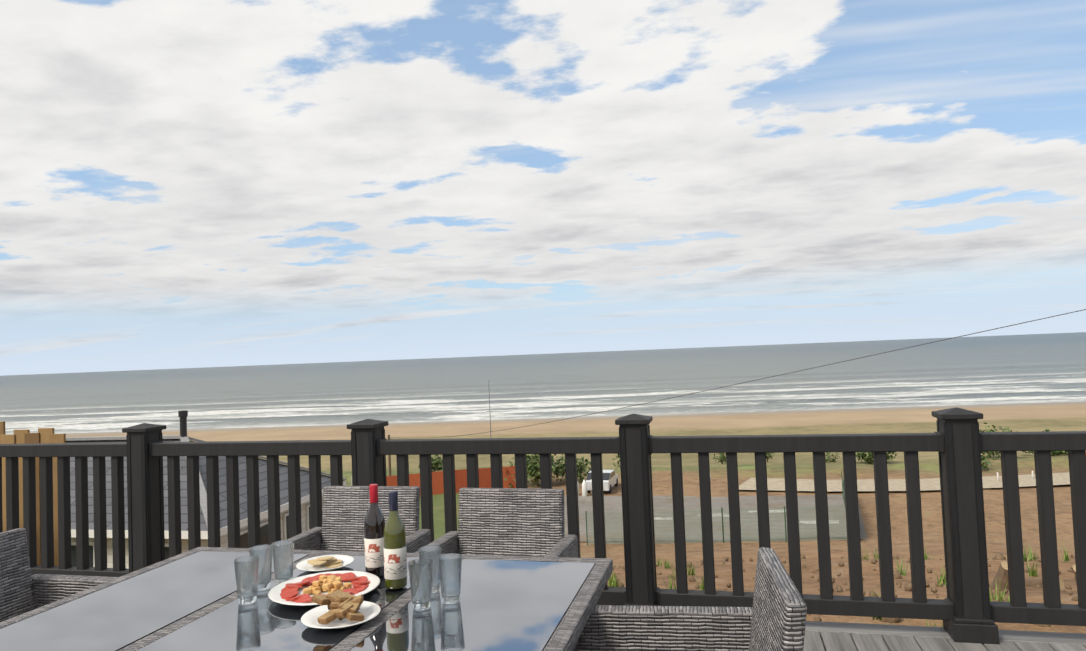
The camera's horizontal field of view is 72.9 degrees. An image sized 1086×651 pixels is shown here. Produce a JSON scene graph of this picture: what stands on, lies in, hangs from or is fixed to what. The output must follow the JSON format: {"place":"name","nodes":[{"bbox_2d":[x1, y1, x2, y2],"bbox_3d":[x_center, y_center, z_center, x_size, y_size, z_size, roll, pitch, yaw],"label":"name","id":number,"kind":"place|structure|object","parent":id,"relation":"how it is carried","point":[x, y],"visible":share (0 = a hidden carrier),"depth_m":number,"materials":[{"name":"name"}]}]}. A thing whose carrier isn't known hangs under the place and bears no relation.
{"place":"outdoors","nodes":[
{"label":"outdoors","id":0,"kind":"place"},
{"bbox_2d":[71,496,322,568],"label":"lodge walls","id":1,"kind":"structure","parent":0,"point":[223,541],"depth_m":17.58,"materials":[{"name":"wood"}]},
{"bbox_2d":[71,507,309,566],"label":"window","id":2,"kind":"structure","parent":1,"relation":"in","point":[264,536],"depth_m":18.22,"materials":[{"name":"grey glass"}]},
{"bbox_2d":[66,439,343,530],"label":"roof","id":3,"kind":"structure","parent":1,"relation":"on","point":[304,480],"depth_m":19.12,"materials":[{"name":"grey tile"}]},
{"bbox_2d":[178,410,187,436],"bbox_3d":[-10.035,2.883,20.508,0.240,1.040,0.240,-3,-2,14],"label":"chimney pipe","id":4,"kind":"object","parent":3,"relation":"on","point":[182,414],"visible":0.73,"depth_m":20.44,"materials":[{"name":"black metal"}]},
{"bbox_2d":[66,435,346,528],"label":"lodge ridge tiles","id":5,"kind":"object","parent":3,"relation":"on","point":[203,499],"visible":0.35,"depth_m":20.50,"materials":[{"name":"grey tile"}]},
{"bbox_2d":[71,481,345,566],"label":"white lodge trim","id":6,"kind":"structure","parent":1,"relation":"attached to","point":[244,522],"depth_m":17.76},
{"bbox_2d":[287,486,430,552],"bbox_3d":[-0.888,1.224,3.296,0.620,0.899,0.609,-3,-2,14],"label":"chair","id":7,"kind":"object","parent":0,"point":[345,510],"visible":0.27,"depth_m":3.54,"materials":[{"name":"wicker"}]},
{"bbox_2d":[415,488,577,557],"bbox_3d":[-0.207,1.188,3.087,0.620,0.899,0.609,-3,-2,16],"label":"chair","id":8,"kind":"object","parent":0,"point":[512,521],"visible":0.4,"depth_m":3.32,"materials":[{"name":"wicker"}]},
{"bbox_2d":[0,407,1085,643],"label":"deck railing","id":9,"kind":"object","parent":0,"point":[966,609],"visible":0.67,"depth_m":4.05,"materials":[{"name":"black wood"}]},
{"bbox_2d":[0,332,1085,433],"bbox_3d":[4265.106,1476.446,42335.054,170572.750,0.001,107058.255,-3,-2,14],"label":"sea water","id":10,"kind":"structure","parent":0,"point":[1012,369],"depth_m":494.77,"materials":[{"name":"grey liquid"}]},
{"bbox_2d":[0,0,1085,375],"label":"sky","id":11,"kind":"structure","parent":0,"point":[184,183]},
{"bbox_2d":[60,401,1085,633],"bbox_3d":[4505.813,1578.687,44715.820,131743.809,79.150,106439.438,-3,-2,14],"label":"sandy ground","id":12,"kind":"structure","parent":0,"point":[1041,417],"depth_m":61.75,"materials":[{"name":"brown sand"}]},
{"bbox_2d":[0,421,65,565],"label":"wooden fence","id":13,"kind":"object","parent":12,"relation":"on","point":[42,435],"visible":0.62,"depth_m":6.09,"materials":[{"name":"brown wood"}]},
{"bbox_2d":[388,435,390,475],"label":"cable pole","id":14,"kind":"object","parent":12,"relation":"on","point":[389,460],"visible":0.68,"depth_m":57.93,"materials":[{"name":"brown wood"}]},
{"bbox_2d":[418,455,442,470],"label":"bush","id":15,"kind":"object","parent":12,"relation":"on","point":[436,461],"visible":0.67,"depth_m":81.11,"materials":[{"name":"green plant"}]},
{"bbox_2d":[386,466,515,496],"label":"orange fence panels","id":16,"kind":"object","parent":12,"relation":"on","point":[460,479],"visible":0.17,"depth_m":56.66,"materials":[{"name":"orange wood"}]},
{"bbox_2d":[486,392,492,437],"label":"pole","id":17,"kind":"object","parent":12,"relation":"on","point":[490,417],"visible":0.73,"depth_m":51.12,"materials":[{"name":"metal"}]},
{"bbox_2d":[504,454,562,486],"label":"bush","id":18,"kind":"object","parent":12,"relation":"on","point":[533,464],"visible":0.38,"depth_m":57.78,"materials":[{"name":"green plant"}]},
{"bbox_2d":[551,454,590,482],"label":"bush","id":19,"kind":"object","parent":12,"relation":"on","point":[581,466],"visible":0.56,"depth_m":58.90,"materials":[{"name":"green plant"}]},
{"bbox_2d":[582,480,586,495],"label":"gas bottle","id":20,"kind":"object","parent":12,"relation":"on","point":[584,488],"visible":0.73,"depth_m":53.68,"materials":[{"name":"white paint"}]},
{"bbox_2d":[586,470,618,490],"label":"car","id":21,"kind":"object","parent":12,"relation":"on","point":[610,477],"visible":0.58,"depth_m":54.72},
{"bbox_2d":[587,478,617,492],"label":"car tires","id":22,"kind":"object","parent":21,"relation":"attached to","point":[610,490],"visible":0.38,"depth_m":54.85,"materials":[{"name":"black rubber"}]},
{"bbox_2d":[612,455,619,468],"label":"bush","id":23,"kind":"object","parent":12,"relation":"on","point":[618,462],"visible":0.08,"depth_m":66.14,"materials":[{"name":"green plant"}]},
{"bbox_2d":[585,471,844,544],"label":"fence posts","id":24,"kind":"object","parent":12,"relation":"on","point":[722,516],"visible":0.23,"depth_m":38.37,"materials":[{"name":"black wood"}]},
{"bbox_2d":[587,478,846,543],"bbox_3d":[10.971,10.575,43.970,14.740,2.217,12.103,-3,-2,14],"label":"fence wire","id":25,"kind":"object","parent":24,"relation":"attached to","point":[752,520],"depth_m":38.30,"materials":[{"name":"grey metal"}]},
{"bbox_2d":[713,453,725,463],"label":"bush","id":26,"kind":"object","parent":12,"relation":"on","point":[722,456],"depth_m":81.32,"materials":[{"name":"green plant"}]},
{"bbox_2d":[766,453,774,461],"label":"bush","id":27,"kind":"object","parent":12,"relation":"on","point":[770,456],"depth_m":84.34,"materials":[{"name":"green plant"}]},
{"bbox_2d":[825,452,840,462],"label":"bush","id":28,"kind":"object","parent":12,"relation":"on","point":[829,460],"depth_m":81.27,"materials":[{"name":"green plant"}]},
{"bbox_2d":[608,543,1069,626],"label":"grass tufts","id":29,"kind":"object","parent":12,"relation":"on","point":[614,582],"visible":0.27,"depth_m":10.92,"materials":[{"name":"green plant"}]},
{"bbox_2d":[608,553,1077,626],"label":"earth clods","id":30,"kind":"object","parent":12,"relation":"on","point":[908,585],"visible":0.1,"depth_m":10.35,"materials":[{"name":"soil"}]},
{"bbox_2d":[856,452,896,464],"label":"bush","id":31,"kind":"object","parent":12,"relation":"on","point":[866,458],"visible":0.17,"depth_m":76.11,"materials":[{"name":"green plant"}]},
{"bbox_2d":[981,455,993,469],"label":"bush","id":32,"kind":"object","parent":12,"relation":"on","point":[984,460],"depth_m":57.37,"materials":[{"name":"green plant"}]},
{"bbox_2d":[979,422,1017,459],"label":"bush","id":33,"kind":"object","parent":12,"relation":"on","point":[995,452],"visible":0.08,"depth_m":76.17,"materials":[{"name":"green plant"}]},
{"bbox_2d":[990,561,1008,589],"bbox_3d":[5.292,2.928,8.407,0.254,0.400,0.260,9,18,14],"label":"stump","id":34,"kind":"object","parent":12,"relation":"on","point":[1001,577],"visible":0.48,"depth_m":8.34,"materials":[{"name":"brown wood"}]},
{"bbox_2d":[1025,577,1063,587],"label":"stone block","id":35,"kind":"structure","parent":12,"relation":"on","point":[1032,582],"depth_m":8.83,"materials":[{"name":"stone"}]},
{"bbox_2d":[1022,429,1067,454],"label":"bush","id":36,"kind":"object","parent":12,"relation":"on","point":[1057,452],"visible":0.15,"depth_m":76.86,"materials":[{"name":"green plant"}]},
{"bbox_2d":[1072,564,1076,584],"bbox_3d":[7.114,3.341,9.628,0.281,0.380,0.284,-20,5,13],"label":"stump","id":37,"kind":"object","parent":12,"relation":"on","point":[1074,568],"visible":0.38,"depth_m":9.65,"materials":[{"name":"brown wood"}]},
{"bbox_2d":[564,495,867,541],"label":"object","id":38,"kind":"object","parent":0,"point":[614,503],"visible":0.19,"depth_m":46.71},
{"bbox_2d":[654,510,838,523],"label":"car park markings","id":39,"kind":"object","parent":38,"relation":"on","point":[660,518],"depth_m":45.14,"materials":[{"name":"white paint"}]},
{"bbox_2d":[739,472,1069,491],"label":"gravel path","id":40,"kind":"structure","parent":0,"point":[777,484],"depth_m":52.23,"materials":[{"name":"beige gravel"}]},
{"bbox_2d":[803,621,1085,650],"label":"deck boards","id":41,"kind":"object","parent":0,"point":[836,636],"visible":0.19,"depth_m":3.68,"materials":[{"name":"grey wood"}]},
{"bbox_2d":[0,528,117,621],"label":"chair","id":42,"kind":"object","parent":41,"relation":"on","point":[22,590],"visible":0.4,"depth_m":2.88,"materials":[{"name":"wicker"}]},
{"bbox_2d":[0,547,612,650],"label":"table frame","id":43,"kind":"object","parent":41,"relation":"on","point":[568,631],"visible":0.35,"depth_m":2.35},
{"bbox_2d":[234,555,258,604],"bbox_3d":[-0.966,0.832,2.400,0.077,0.140,0.077,-3,-2,14],"label":"tumbler","id":44,"kind":"object","parent":43,"relation":"on","point":[246,571],"visible":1,"depth_m":2.37,"materials":[{"name":"clear glass"}]},
{"bbox_2d":[249,544,272,590],"bbox_3d":[-0.973,0.837,2.541,0.077,0.140,0.077,-3,-2,14],"label":"tumbler","id":45,"kind":"object","parent":43,"relation":"on","point":[264,552],"visible":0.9,"depth_m":2.52,"materials":[{"name":"clear glass"}]},
{"bbox_2d":[271,540,293,584],"bbox_3d":[-0.916,0.837,2.594,0.077,0.140,0.077,-3,-2,14],"label":"tumbler","id":46,"kind":"object","parent":43,"relation":"on","point":[283,555],"visible":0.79,"depth_m":2.57,"materials":[{"name":"clear glass"}]},
{"bbox_2d":[0,551,594,650],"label":"glass table panels","id":47,"kind":"object","parent":43,"relation":"in","point":[508,605],"visible":0.67,"depth_m":2.26,"materials":[{"name":"grey glass"}]},
{"bbox_2d":[268,571,379,605],"bbox_3d":[-0.727,0.883,2.457,0.360,0.022,0.360,-3,-2,14],"label":"platter","id":48,"kind":"object","parent":43,"relation":"on","point":[275,591],"visible":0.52,"depth_m":2.47,"materials":[{"name":"white ceramic"}]},
{"bbox_2d":[280,572,369,602],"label":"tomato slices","id":49,"kind":"object","parent":48,"relation":"on","point":[289,591],"visible":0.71,"depth_m":2.46,"materials":[{"name":"red food"}]},
{"bbox_2d":[303,575,351,594],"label":"cheese cubes","id":50,"kind":"object","parent":48,"relation":"on","point":[331,584],"visible":0.94,"depth_m":2.43,"materials":[{"name":"yellow food"}]},
{"bbox_2d":[296,555,353,572],"bbox_3d":[-0.816,0.898,2.755,0.210,0.022,0.210,-3,-2,14],"label":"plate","id":51,"kind":"object","parent":43,"relation":"on","point":[303,565],"visible":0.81,"depth_m":2.75,"materials":[{"name":"white ceramic"}]},
{"bbox_2d":[307,556,342,567],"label":"crackers","id":52,"kind":"object","parent":51,"relation":"on","point":[331,562],"visible":0.96,"depth_m":2.74,"materials":[{"name":"beige food"}]},
{"bbox_2d":[301,601,380,628],"bbox_3d":[-0.600,0.868,2.187,0.230,0.022,0.230,-3,-2,14],"label":"bread plate","id":53,"kind":"object","parent":43,"relation":"on","point":[369,610],"visible":0.69,"depth_m":2.18,"materials":[{"name":"white ceramic"}]},
{"bbox_2d":[312,590,363,624],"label":"bread crumb faces","id":54,"kind":"object","parent":53,"relation":"on","point":[341,594],"visible":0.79,"depth_m":2.16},
{"bbox_2d":[312,595,363,623],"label":"bread crusts","id":55,"kind":"object","parent":53,"relation":"on","point":[336,614],"visible":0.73,"depth_m":2.15,"materials":[{"name":"brown food"}]},
{"bbox_2d":[364,503,384,576],"bbox_3d":[-0.605,0.765,2.647,0.075,0.262,0.075,-3,-2,14],"label":"wine bottle","id":56,"kind":"object","parent":43,"relation":"on","point":[374,522],"visible":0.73,"depth_m":2.62,"materials":[{"name":"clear glass"}]},
{"bbox_2d":[369,484,377,502],"bbox_3d":[-0.611,0.607,2.653,0.030,0.064,0.030,-3,-2,14],"label":"bottle cap","id":57,"kind":"object","parent":56,"relation":"attached to","point":[373,489],"visible":1,"depth_m":2.64,"materials":[{"name":"red plastic"}]},
{"bbox_2d":[364,538,383,567],"bbox_3d":[-0.603,0.811,2.645,0.076,0.101,0.076,-3,-2,14],"label":"bottle label","id":58,"kind":"object","parent":56,"relation":"attached to","point":[374,553],"visible":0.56,"depth_m":2.61,"materials":[{"name":"white paper"}]},
{"bbox_2d":[383,510,406,589],"bbox_3d":[-0.503,0.755,2.497,0.075,0.262,0.075,-3,-2,14],"label":"wine bottle","id":59,"kind":"object","parent":43,"relation":"on","point":[394,534],"visible":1,"depth_m":2.47,"materials":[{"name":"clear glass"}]},
{"bbox_2d":[389,490,397,510],"bbox_3d":[-0.509,0.597,2.503,0.030,0.064,0.030,-3,-2,14],"label":"bottle cap","id":60,"kind":"object","parent":59,"relation":"attached to","point":[393,500],"visible":1,"depth_m":2.49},
{"bbox_2d":[383,546,406,579],"bbox_3d":[-0.501,0.801,2.495,0.076,0.101,0.076,-3,-2,14],"label":"bottle label","id":61,"kind":"object","parent":59,"relation":"attached to","point":[395,564],"visible":0.83,"depth_m":2.46,"materials":[{"name":"white paper"}]},
{"bbox_2d":[408,558,432,609],"bbox_3d":[-0.378,0.803,2.279,0.077,0.140,0.077,-3,-2,14],"label":"tumbler","id":62,"kind":"object","parent":43,"relation":"on","point":[420,573],"visible":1,"depth_m":2.25,"materials":[{"name":"clear glass"}]},
{"bbox_2d":[418,545,440,592],"bbox_3d":[-0.373,0.809,2.438,0.077,0.140,0.077,-3,-2,14],"label":"tumbler","id":63,"kind":"object","parent":43,"relation":"on","point":[433,552],"visible":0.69,"depth_m":2.41,"materials":[{"name":"clear glass"}]},
{"bbox_2d":[438,553,461,603],"bbox_3d":[-0.293,0.802,2.327,0.077,0.140,0.077,-3,-2,14],"label":"tumbler","id":64,"kind":"object","parent":43,"relation":"on","point":[449,565],"visible":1,"depth_m":2.30,"materials":[{"name":"clear glass"}]},
{"bbox_2d":[578,547,806,650],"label":"chair","id":65,"kind":"object","parent":41,"relation":"on","point":[773,618],"visible":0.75,"depth_m":2.25,"materials":[{"name":"wicker"}]},
{"bbox_3d":[5.961,1.114,6.672,0.180,3.227,0.171,-3,-2,14],"label":"cable pole","id":66,"kind":"object","parent":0,"visible":0},
{"bbox_2d":[389,309,1085,437],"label":"overhead cable","id":67,"kind":"object","parent":66,"relation":"hanging from","point":[783,374],"visible":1,"depth_m":11.71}
]}

